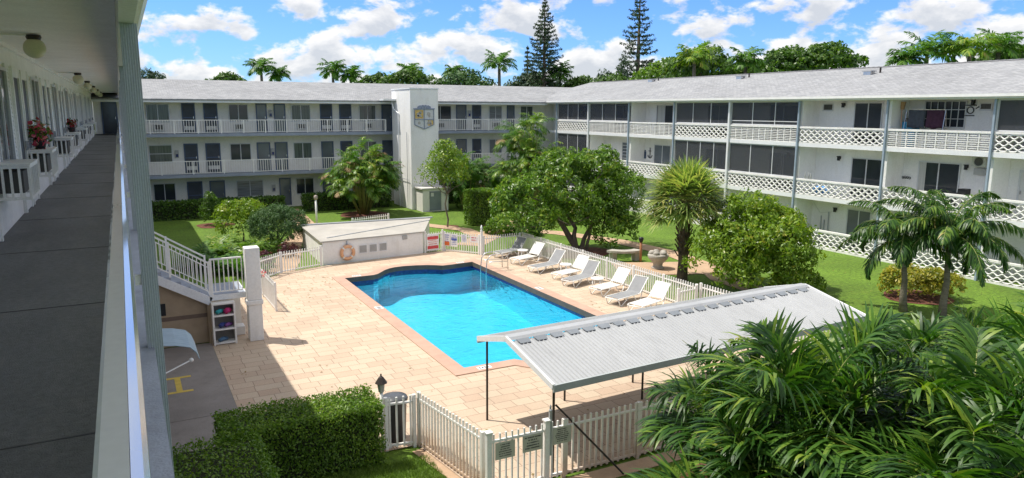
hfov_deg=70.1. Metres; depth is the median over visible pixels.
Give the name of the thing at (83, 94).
door
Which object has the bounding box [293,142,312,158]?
window
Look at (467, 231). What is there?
garden path
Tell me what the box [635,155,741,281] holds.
cabbage palm
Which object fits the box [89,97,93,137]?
door
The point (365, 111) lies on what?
window
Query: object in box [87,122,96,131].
caged air conditioner
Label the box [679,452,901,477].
mulch bed
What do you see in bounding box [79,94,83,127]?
window
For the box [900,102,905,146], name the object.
broom
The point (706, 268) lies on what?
garden path
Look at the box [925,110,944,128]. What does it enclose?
towel
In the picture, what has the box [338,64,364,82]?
royal palm
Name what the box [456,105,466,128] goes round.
door
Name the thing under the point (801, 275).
ground shrub
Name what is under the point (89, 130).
caged air conditioner
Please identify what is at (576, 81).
broadleaf tree
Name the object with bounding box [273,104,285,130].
door
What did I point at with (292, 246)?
red leaf shrub
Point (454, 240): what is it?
notice sign
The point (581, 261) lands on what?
sun lounger
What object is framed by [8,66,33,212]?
door
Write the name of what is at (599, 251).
mulch bed
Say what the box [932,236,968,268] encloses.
sliding door
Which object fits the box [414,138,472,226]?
tree
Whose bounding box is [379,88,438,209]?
stair tower
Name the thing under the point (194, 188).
door
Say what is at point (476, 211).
clipped column hedge
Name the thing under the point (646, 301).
sun lounger
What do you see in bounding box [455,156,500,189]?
tree
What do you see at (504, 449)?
notice sign
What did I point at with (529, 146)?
broadleaf tree
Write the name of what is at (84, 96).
window
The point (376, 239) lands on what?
pump house
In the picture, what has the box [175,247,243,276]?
fern plant
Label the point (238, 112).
window
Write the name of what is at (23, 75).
door
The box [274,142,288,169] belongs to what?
door
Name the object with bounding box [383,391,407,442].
trash can
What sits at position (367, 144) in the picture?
window
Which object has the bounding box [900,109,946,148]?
drying rack
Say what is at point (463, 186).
tree
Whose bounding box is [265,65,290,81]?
royal palm
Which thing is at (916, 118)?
towel
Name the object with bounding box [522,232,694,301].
picket fence
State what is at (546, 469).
pool gate
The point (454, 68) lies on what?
royal palm
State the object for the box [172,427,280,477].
clipped hedge
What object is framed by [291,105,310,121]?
window
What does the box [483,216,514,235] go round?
ground shrub
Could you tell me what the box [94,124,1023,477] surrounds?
lawn
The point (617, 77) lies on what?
broadleaf tree
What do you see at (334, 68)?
royal palm
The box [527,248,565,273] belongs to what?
sun lounger
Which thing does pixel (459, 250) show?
picket fence
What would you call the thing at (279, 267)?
picket fence
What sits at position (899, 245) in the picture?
feather palm
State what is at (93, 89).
ceiling lamp
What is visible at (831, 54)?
broadleaf tree
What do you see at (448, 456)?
picket fence
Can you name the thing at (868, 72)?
roof vent
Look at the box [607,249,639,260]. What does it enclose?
stone bench
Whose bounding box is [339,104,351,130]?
door
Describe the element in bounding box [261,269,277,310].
picket fence
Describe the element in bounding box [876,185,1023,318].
feather palm
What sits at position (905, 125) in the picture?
chair
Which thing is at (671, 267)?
garden path
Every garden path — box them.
[269,209,313,272]
[308,223,490,237]
[458,211,572,245]
[526,229,761,290]
[612,262,706,274]
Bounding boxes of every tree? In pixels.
[140,67,165,78]
[205,71,246,80]
[353,71,388,83]
[376,66,439,84]
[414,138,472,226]
[429,67,497,85]
[486,143,647,249]
[503,71,561,86]
[556,74,593,86]
[590,71,632,81]
[629,56,686,79]
[654,44,748,77]
[679,187,827,289]
[730,61,767,74]
[749,44,824,72]
[780,40,869,71]
[975,42,1023,60]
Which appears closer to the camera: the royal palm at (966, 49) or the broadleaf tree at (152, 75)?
the royal palm at (966, 49)
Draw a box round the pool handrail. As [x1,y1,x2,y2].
[480,251,507,292]
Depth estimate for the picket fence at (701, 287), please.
25.04 m
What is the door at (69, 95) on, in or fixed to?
in the apartment building at (83, 388)
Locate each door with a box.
[0,209,3,241]
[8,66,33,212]
[19,70,39,204]
[39,78,54,184]
[45,80,58,179]
[56,84,67,168]
[60,86,70,165]
[67,89,76,157]
[70,89,77,154]
[75,92,82,150]
[77,92,83,147]
[81,94,86,144]
[83,94,87,143]
[85,95,90,140]
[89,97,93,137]
[100,102,117,133]
[181,103,195,131]
[183,143,199,172]
[187,181,202,199]
[203,103,218,132]
[205,143,221,171]
[209,180,225,197]
[255,104,267,131]
[256,142,271,170]
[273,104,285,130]
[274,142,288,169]
[279,178,291,204]
[319,104,332,131]
[321,141,333,167]
[323,176,333,192]
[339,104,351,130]
[340,141,352,155]
[381,104,391,130]
[382,140,392,165]
[429,191,440,210]
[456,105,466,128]
[456,139,466,155]
[472,105,480,128]
[472,139,480,162]
[507,105,514,128]
[614,105,630,132]
[653,144,670,172]
[656,105,673,134]
[707,106,731,136]
[768,125,796,140]
[768,156,797,189]
[844,208,871,249]
[848,157,881,199]
[852,102,883,144]
[916,161,960,206]
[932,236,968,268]
[1014,170,1023,217]
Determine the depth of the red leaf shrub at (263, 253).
32.60 m
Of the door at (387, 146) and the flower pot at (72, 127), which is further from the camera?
the door at (387, 146)
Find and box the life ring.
[340,241,354,259]
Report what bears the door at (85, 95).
in the apartment building at (83, 388)
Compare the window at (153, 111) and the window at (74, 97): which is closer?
the window at (74, 97)
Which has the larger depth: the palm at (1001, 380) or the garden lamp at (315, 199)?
the garden lamp at (315, 199)
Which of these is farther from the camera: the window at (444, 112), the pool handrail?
the window at (444, 112)
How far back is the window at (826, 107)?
37.87 m
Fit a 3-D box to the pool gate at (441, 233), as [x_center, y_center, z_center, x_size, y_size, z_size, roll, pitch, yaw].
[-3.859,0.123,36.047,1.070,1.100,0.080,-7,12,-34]
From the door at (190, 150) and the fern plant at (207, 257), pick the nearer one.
the fern plant at (207, 257)
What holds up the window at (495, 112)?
in the apartment building at (223, 138)
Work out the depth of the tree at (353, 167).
47.50 m
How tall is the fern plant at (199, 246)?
1.266 m
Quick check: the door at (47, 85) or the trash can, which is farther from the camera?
the door at (47, 85)
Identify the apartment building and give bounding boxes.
[0,0,174,477]
[91,79,571,205]
[544,59,1023,289]
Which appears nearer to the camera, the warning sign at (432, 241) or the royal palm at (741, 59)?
the warning sign at (432, 241)
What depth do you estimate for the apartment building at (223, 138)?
51.90 m
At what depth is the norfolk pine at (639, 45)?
84.91 m
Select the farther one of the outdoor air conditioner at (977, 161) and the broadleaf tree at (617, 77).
the broadleaf tree at (617, 77)
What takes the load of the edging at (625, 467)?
on the lawn at (848, 282)
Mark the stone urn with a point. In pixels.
(657, 258)
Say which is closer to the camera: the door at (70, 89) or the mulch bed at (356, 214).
the door at (70, 89)
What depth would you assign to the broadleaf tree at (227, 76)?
91.35 m
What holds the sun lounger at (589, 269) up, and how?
on the patio
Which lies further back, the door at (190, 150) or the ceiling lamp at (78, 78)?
the door at (190, 150)
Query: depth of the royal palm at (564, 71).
87.21 m
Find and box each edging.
[412,448,460,477]
[569,433,766,477]
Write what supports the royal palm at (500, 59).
on the lawn at (848, 282)
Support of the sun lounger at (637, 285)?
on the patio
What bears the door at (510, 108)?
in the apartment building at (223, 138)
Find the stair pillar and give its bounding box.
[243,245,263,340]
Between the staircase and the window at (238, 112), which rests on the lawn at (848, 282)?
the staircase
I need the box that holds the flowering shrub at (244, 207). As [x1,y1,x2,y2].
[210,198,267,241]
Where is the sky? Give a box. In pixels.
[92,0,1023,114]
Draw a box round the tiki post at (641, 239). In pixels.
[639,237,643,261]
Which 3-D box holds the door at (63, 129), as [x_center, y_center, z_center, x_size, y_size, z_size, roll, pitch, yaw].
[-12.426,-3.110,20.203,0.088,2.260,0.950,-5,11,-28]
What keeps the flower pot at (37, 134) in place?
on the caged air conditioner at (47, 160)
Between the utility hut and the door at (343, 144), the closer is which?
the utility hut
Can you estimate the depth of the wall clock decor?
31.55 m
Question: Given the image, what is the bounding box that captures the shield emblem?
[413,105,434,128]
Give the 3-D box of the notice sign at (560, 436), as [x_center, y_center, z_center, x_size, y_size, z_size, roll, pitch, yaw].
[0.948,3.712,13.848,0.400,0.340,0.015,-5,11,-26]
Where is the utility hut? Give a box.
[414,185,449,211]
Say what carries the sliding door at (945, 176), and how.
in the apartment building at (835, 133)
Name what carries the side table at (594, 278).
on the patio
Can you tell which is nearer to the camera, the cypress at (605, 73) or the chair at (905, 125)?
the chair at (905, 125)
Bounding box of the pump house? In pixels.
[300,216,432,265]
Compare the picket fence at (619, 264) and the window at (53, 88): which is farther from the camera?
the picket fence at (619, 264)
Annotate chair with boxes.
[901,118,918,146]
[948,188,970,210]
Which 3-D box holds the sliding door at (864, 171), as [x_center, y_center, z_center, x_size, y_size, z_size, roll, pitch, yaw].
[17.567,-2.994,36.300,0.058,2.020,1.710,-5,11,-28]
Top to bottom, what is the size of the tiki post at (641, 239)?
1.192 m
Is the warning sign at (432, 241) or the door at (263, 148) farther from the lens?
the door at (263, 148)
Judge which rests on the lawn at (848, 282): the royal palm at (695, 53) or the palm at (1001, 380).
the royal palm at (695, 53)
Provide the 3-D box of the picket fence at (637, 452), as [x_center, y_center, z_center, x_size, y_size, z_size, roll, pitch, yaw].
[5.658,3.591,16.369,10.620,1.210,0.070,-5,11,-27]
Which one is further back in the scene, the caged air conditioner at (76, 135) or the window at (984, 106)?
the window at (984, 106)
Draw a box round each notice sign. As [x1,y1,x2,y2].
[444,233,449,245]
[451,234,457,246]
[461,234,466,242]
[470,236,477,242]
[495,439,514,460]
[522,432,542,452]
[552,424,570,444]
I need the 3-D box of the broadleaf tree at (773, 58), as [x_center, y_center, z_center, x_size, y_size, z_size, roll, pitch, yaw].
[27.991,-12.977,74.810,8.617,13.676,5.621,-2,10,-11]
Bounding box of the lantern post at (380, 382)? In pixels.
[375,374,386,449]
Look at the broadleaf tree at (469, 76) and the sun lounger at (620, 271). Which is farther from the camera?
the broadleaf tree at (469, 76)
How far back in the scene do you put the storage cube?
22.77 m
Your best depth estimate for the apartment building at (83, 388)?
5.58 m
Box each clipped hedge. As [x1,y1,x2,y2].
[151,195,285,221]
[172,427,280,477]
[210,383,388,477]
[300,190,391,211]
[445,182,548,203]
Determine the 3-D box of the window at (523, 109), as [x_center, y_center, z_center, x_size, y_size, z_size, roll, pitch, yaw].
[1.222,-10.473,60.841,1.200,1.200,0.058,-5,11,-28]
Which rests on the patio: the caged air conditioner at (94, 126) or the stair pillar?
the stair pillar
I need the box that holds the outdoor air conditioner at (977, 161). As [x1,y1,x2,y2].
[971,156,987,174]
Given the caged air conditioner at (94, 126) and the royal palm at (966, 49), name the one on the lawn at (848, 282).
the royal palm at (966, 49)
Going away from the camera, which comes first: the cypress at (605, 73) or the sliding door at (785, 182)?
the sliding door at (785, 182)
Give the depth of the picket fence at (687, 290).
25.16 m
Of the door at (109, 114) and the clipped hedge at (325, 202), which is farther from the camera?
the clipped hedge at (325, 202)
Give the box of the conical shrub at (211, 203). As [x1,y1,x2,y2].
[198,191,220,221]
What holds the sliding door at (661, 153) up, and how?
in the apartment building at (835, 133)
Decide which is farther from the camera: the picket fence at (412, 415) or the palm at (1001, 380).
the picket fence at (412, 415)
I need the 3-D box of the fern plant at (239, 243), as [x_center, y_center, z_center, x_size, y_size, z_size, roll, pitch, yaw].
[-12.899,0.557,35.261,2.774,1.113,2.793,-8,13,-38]
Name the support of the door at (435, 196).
in the utility hut
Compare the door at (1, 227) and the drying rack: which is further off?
the drying rack
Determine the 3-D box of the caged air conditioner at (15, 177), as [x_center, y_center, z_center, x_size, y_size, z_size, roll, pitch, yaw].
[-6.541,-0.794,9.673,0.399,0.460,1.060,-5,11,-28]
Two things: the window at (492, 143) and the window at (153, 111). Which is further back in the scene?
the window at (492, 143)
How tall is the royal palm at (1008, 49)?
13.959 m
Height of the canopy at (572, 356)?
2.322 m
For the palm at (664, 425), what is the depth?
12.01 m
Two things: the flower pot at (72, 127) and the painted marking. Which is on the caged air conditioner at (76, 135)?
the flower pot at (72, 127)
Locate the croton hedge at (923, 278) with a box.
[877,263,967,295]
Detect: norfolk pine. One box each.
[520,0,567,86]
[521,46,533,74]
[615,0,657,78]
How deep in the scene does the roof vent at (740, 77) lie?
48.07 m
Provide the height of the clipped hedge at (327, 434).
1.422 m
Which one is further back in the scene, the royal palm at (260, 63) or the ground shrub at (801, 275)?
the royal palm at (260, 63)
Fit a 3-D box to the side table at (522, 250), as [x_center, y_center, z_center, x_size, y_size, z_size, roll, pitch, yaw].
[0.511,0.723,34.443,0.520,0.451,0.520,-5,11,-28]
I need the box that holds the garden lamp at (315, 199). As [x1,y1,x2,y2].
[314,195,317,222]
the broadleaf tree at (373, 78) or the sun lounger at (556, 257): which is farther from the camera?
the broadleaf tree at (373, 78)
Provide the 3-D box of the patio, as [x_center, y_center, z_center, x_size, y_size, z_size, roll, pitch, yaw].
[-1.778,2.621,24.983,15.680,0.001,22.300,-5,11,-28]
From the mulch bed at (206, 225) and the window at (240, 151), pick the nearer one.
the mulch bed at (206, 225)
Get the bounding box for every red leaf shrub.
[260,250,274,266]
[277,241,298,256]
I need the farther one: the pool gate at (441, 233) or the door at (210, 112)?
the door at (210, 112)
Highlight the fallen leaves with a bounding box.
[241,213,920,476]
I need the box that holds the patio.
[212,250,798,477]
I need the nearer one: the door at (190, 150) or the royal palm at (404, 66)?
the door at (190, 150)
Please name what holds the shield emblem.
attached to the stair tower
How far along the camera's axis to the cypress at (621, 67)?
83.39 m
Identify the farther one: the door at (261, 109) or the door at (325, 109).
the door at (325, 109)
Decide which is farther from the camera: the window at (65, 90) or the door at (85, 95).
the door at (85, 95)
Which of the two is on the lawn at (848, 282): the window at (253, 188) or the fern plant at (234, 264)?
the fern plant at (234, 264)
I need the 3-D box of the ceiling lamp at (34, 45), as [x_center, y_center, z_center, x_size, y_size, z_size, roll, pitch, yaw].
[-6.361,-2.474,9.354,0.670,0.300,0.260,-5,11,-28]
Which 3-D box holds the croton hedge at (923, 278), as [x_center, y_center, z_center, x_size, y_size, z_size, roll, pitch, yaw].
[15.526,1.550,27.643,3.040,1.315,2.196,5,11,25]
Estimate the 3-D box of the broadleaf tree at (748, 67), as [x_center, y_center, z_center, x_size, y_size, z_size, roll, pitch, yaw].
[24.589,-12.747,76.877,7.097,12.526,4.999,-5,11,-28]
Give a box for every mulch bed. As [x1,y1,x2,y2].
[196,223,234,227]
[341,211,389,217]
[546,246,608,257]
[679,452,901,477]
[883,289,954,304]
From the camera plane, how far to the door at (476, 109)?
58.76 m
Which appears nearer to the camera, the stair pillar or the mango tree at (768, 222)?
the stair pillar
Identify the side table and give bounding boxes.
[517,249,527,255]
[560,263,571,274]
[591,276,603,289]
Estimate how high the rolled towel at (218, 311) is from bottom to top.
0.147 m
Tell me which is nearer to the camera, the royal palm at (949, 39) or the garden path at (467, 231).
the garden path at (467, 231)
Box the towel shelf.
[210,300,237,345]
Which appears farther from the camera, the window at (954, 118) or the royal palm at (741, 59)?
the royal palm at (741, 59)
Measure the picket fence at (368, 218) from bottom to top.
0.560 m
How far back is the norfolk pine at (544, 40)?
86.83 m
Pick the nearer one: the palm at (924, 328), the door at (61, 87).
the palm at (924, 328)
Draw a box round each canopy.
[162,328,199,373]
[477,283,865,474]
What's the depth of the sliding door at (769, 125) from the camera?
40.67 m
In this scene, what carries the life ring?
attached to the pump house
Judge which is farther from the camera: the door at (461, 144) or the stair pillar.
the door at (461, 144)
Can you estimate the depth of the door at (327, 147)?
53.62 m
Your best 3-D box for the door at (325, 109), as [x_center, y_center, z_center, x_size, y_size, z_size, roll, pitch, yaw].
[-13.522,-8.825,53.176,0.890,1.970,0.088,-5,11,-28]
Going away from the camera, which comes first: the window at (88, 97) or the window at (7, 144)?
the window at (7, 144)
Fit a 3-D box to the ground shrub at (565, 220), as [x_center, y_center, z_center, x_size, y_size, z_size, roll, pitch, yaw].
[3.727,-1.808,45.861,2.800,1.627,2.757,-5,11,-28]
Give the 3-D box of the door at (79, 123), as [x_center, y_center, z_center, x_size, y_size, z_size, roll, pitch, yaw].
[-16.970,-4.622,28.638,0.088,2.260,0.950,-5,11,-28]
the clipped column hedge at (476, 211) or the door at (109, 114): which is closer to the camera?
the clipped column hedge at (476, 211)
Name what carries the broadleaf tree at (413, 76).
on the lawn at (848, 282)
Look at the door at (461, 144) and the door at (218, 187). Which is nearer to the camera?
the door at (218, 187)
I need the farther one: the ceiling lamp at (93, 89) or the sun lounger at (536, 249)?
the sun lounger at (536, 249)
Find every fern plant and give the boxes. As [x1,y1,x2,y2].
[170,240,229,269]
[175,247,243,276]
[190,237,239,256]
[192,229,244,247]
[203,252,275,274]
[212,240,264,257]
[217,238,274,251]
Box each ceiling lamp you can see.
[0,33,45,57]
[56,72,83,83]
[83,81,91,89]
[90,86,96,92]
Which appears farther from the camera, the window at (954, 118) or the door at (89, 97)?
the door at (89, 97)
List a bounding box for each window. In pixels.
[0,66,15,161]
[30,77,42,124]
[51,84,60,140]
[64,89,69,125]
[73,92,78,127]
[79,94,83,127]
[84,96,87,121]
[88,97,90,121]
[145,104,169,121]
[148,145,172,162]
[153,183,176,201]
[228,104,248,121]
[230,143,251,160]
[236,179,263,197]
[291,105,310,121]
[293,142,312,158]
[296,177,313,194]
[359,105,375,120]
[360,141,376,155]
[438,105,451,120]
[489,106,501,120]
[489,139,501,153]
[520,106,532,119]
[622,142,626,159]
[822,104,833,110]
[924,100,967,128]
[979,103,992,110]
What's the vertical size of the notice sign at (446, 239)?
0.650 m
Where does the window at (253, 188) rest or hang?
in the apartment building at (223, 138)
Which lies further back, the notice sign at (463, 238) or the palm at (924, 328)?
the notice sign at (463, 238)
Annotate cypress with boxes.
[599,68,612,77]
[615,56,631,77]
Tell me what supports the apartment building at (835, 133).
on the lawn at (848, 282)
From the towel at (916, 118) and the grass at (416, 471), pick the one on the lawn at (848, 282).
the grass at (416, 471)
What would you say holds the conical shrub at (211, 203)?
on the mulch bed at (206, 225)
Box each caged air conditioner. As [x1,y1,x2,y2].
[0,159,40,200]
[28,147,58,176]
[53,136,74,156]
[66,132,81,148]
[75,127,88,140]
[83,124,93,135]
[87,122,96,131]
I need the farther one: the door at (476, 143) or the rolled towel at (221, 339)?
the door at (476, 143)
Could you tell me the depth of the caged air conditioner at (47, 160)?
12.46 m
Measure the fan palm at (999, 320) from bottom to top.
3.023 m
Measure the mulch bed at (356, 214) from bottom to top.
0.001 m
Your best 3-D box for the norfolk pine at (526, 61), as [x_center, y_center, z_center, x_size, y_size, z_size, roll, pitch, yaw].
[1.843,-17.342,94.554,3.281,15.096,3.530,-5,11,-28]
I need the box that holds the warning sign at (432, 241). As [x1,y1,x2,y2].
[426,234,438,250]
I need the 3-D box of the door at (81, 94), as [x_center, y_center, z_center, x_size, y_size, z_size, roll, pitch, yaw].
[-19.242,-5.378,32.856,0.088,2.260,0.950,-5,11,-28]
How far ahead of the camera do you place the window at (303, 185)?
53.23 m
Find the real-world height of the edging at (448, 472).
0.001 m
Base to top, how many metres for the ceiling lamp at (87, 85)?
0.300 m
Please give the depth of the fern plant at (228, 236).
36.62 m
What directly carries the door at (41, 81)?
in the apartment building at (83, 388)
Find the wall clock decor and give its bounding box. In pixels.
[963,105,980,115]
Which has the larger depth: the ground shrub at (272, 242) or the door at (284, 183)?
the door at (284, 183)
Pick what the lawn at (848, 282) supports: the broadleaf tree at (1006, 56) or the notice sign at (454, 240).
the broadleaf tree at (1006, 56)
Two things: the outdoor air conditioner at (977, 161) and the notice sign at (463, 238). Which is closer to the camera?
the outdoor air conditioner at (977, 161)
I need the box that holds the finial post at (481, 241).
[480,225,482,254]
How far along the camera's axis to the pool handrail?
32.13 m
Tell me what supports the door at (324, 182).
in the apartment building at (223, 138)
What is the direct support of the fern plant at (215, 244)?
on the lawn at (848, 282)
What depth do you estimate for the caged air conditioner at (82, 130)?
25.75 m
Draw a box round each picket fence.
[260,245,322,276]
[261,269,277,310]
[351,213,388,220]
[383,394,416,451]
[416,391,484,477]
[443,231,479,254]
[483,232,520,254]
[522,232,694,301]
[561,363,857,477]
[676,284,697,308]
[699,283,843,351]
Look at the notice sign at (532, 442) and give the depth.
13.57 m
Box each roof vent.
[735,73,749,78]
[862,67,881,74]
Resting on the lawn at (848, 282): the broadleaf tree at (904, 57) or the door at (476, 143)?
the broadleaf tree at (904, 57)
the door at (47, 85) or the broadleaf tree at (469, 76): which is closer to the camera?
the door at (47, 85)
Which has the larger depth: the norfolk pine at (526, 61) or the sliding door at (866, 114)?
the norfolk pine at (526, 61)
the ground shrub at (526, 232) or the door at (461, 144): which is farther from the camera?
the door at (461, 144)
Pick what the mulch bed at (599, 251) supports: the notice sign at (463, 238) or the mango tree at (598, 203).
the mango tree at (598, 203)
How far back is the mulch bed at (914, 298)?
27.56 m
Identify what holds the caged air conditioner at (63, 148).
attached to the apartment building at (83, 388)
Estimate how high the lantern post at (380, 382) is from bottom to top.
1.690 m
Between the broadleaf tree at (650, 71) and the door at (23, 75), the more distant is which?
the broadleaf tree at (650, 71)
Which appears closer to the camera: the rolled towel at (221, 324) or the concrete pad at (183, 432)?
the concrete pad at (183, 432)
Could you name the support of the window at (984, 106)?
in the apartment building at (835, 133)
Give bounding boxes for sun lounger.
[493,236,526,258]
[509,241,544,264]
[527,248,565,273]
[551,254,589,279]
[561,259,599,287]
[589,267,630,296]
[605,274,648,305]
[627,280,670,309]
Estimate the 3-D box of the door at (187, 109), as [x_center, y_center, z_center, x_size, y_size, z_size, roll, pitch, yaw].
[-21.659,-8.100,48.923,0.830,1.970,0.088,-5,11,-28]
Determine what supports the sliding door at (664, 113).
in the apartment building at (835, 133)
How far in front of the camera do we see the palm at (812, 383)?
10.10 m
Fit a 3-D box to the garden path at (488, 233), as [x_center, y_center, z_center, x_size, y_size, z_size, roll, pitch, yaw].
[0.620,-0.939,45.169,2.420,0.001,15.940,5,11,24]
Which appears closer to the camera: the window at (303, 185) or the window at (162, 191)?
the window at (162, 191)
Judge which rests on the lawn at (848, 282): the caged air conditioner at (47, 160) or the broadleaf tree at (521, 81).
the broadleaf tree at (521, 81)
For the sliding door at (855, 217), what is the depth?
37.01 m
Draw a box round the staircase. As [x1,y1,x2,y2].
[154,232,245,347]
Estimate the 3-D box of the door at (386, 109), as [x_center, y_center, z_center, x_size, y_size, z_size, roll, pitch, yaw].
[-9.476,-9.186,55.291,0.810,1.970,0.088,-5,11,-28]
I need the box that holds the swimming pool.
[332,259,610,375]
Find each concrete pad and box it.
[164,343,237,422]
[170,413,235,469]
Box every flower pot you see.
[27,117,52,148]
[66,117,77,131]
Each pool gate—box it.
[424,229,443,252]
[484,404,562,477]
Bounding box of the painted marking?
[166,375,193,394]
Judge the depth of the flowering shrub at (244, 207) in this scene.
38.01 m
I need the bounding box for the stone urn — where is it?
[648,249,668,269]
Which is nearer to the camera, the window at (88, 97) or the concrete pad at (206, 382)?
the concrete pad at (206, 382)
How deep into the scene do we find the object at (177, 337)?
16.53 m
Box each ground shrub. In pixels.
[241,237,286,254]
[452,183,482,206]
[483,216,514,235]
[508,217,543,235]
[560,198,585,224]
[767,268,826,293]
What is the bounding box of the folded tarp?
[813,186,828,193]
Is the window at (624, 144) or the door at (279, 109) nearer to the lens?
the door at (279, 109)
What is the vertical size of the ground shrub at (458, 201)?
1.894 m
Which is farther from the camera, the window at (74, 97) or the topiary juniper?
the topiary juniper
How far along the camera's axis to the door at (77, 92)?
29.87 m
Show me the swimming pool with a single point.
(445, 315)
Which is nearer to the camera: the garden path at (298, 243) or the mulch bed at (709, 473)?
the mulch bed at (709, 473)
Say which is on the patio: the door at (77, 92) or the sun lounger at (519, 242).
the sun lounger at (519, 242)
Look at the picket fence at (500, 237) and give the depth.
35.76 m
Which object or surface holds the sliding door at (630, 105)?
in the apartment building at (835, 133)
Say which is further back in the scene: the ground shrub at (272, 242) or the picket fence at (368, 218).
the picket fence at (368, 218)
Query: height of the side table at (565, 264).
0.451 m
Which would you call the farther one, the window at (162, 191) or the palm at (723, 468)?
the window at (162, 191)
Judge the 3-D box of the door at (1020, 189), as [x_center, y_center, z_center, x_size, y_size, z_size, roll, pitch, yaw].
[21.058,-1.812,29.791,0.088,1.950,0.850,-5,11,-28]
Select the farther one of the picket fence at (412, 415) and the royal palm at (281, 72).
the royal palm at (281, 72)
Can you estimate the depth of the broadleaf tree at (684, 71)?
70.35 m
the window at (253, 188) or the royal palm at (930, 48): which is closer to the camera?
the window at (253, 188)
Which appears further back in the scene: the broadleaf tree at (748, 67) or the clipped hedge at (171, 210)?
the broadleaf tree at (748, 67)
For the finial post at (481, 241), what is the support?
on the patio
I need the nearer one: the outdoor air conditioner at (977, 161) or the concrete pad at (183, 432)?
the concrete pad at (183, 432)
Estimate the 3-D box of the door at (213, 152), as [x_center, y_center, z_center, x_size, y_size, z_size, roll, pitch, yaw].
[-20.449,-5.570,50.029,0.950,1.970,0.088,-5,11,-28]
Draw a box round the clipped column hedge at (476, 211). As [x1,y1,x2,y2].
[462,187,495,225]
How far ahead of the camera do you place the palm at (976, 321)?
13.01 m
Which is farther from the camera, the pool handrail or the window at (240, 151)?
the window at (240, 151)
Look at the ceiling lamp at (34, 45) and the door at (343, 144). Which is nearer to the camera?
the ceiling lamp at (34, 45)
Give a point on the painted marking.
(178, 385)
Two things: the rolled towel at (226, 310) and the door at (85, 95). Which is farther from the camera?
the door at (85, 95)
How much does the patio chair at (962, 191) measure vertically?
1.020 m
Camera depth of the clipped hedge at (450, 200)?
54.92 m
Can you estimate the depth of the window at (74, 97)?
26.99 m
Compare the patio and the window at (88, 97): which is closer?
the patio
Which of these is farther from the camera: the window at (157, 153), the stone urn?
the window at (157, 153)
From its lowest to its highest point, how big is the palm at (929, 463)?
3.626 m
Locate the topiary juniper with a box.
[244,202,309,243]
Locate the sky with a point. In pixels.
(178, 39)
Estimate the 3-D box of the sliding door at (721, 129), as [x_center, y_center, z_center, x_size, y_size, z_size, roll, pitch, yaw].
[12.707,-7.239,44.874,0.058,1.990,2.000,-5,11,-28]
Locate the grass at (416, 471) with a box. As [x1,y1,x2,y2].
[321,454,705,477]
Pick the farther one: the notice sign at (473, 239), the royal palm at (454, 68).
the royal palm at (454, 68)
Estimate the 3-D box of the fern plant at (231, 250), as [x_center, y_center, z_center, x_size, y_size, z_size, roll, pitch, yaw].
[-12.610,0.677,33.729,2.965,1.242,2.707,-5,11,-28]
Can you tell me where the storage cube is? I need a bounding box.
[236,323,245,334]
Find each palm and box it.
[242,57,278,80]
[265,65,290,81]
[316,58,347,82]
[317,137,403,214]
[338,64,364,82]
[397,63,422,80]
[441,64,466,76]
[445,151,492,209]
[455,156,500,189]
[480,49,517,85]
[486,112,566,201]
[545,60,574,82]
[623,397,884,477]
[634,336,784,477]
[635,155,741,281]
[671,40,720,76]
[684,299,934,477]
[726,46,766,73]
[794,311,964,405]
[817,381,1023,477]
[835,200,962,312]
[839,318,1023,477]
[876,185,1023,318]
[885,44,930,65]
[895,279,1023,406]
[897,29,961,63]
[929,33,977,61]
[933,32,1003,61]
[966,296,1023,336]
[972,28,1023,59]
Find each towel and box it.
[215,309,223,314]
[218,322,226,327]
[218,336,228,341]
[223,308,231,313]
[907,110,925,128]
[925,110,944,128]
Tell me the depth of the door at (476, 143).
59.19 m

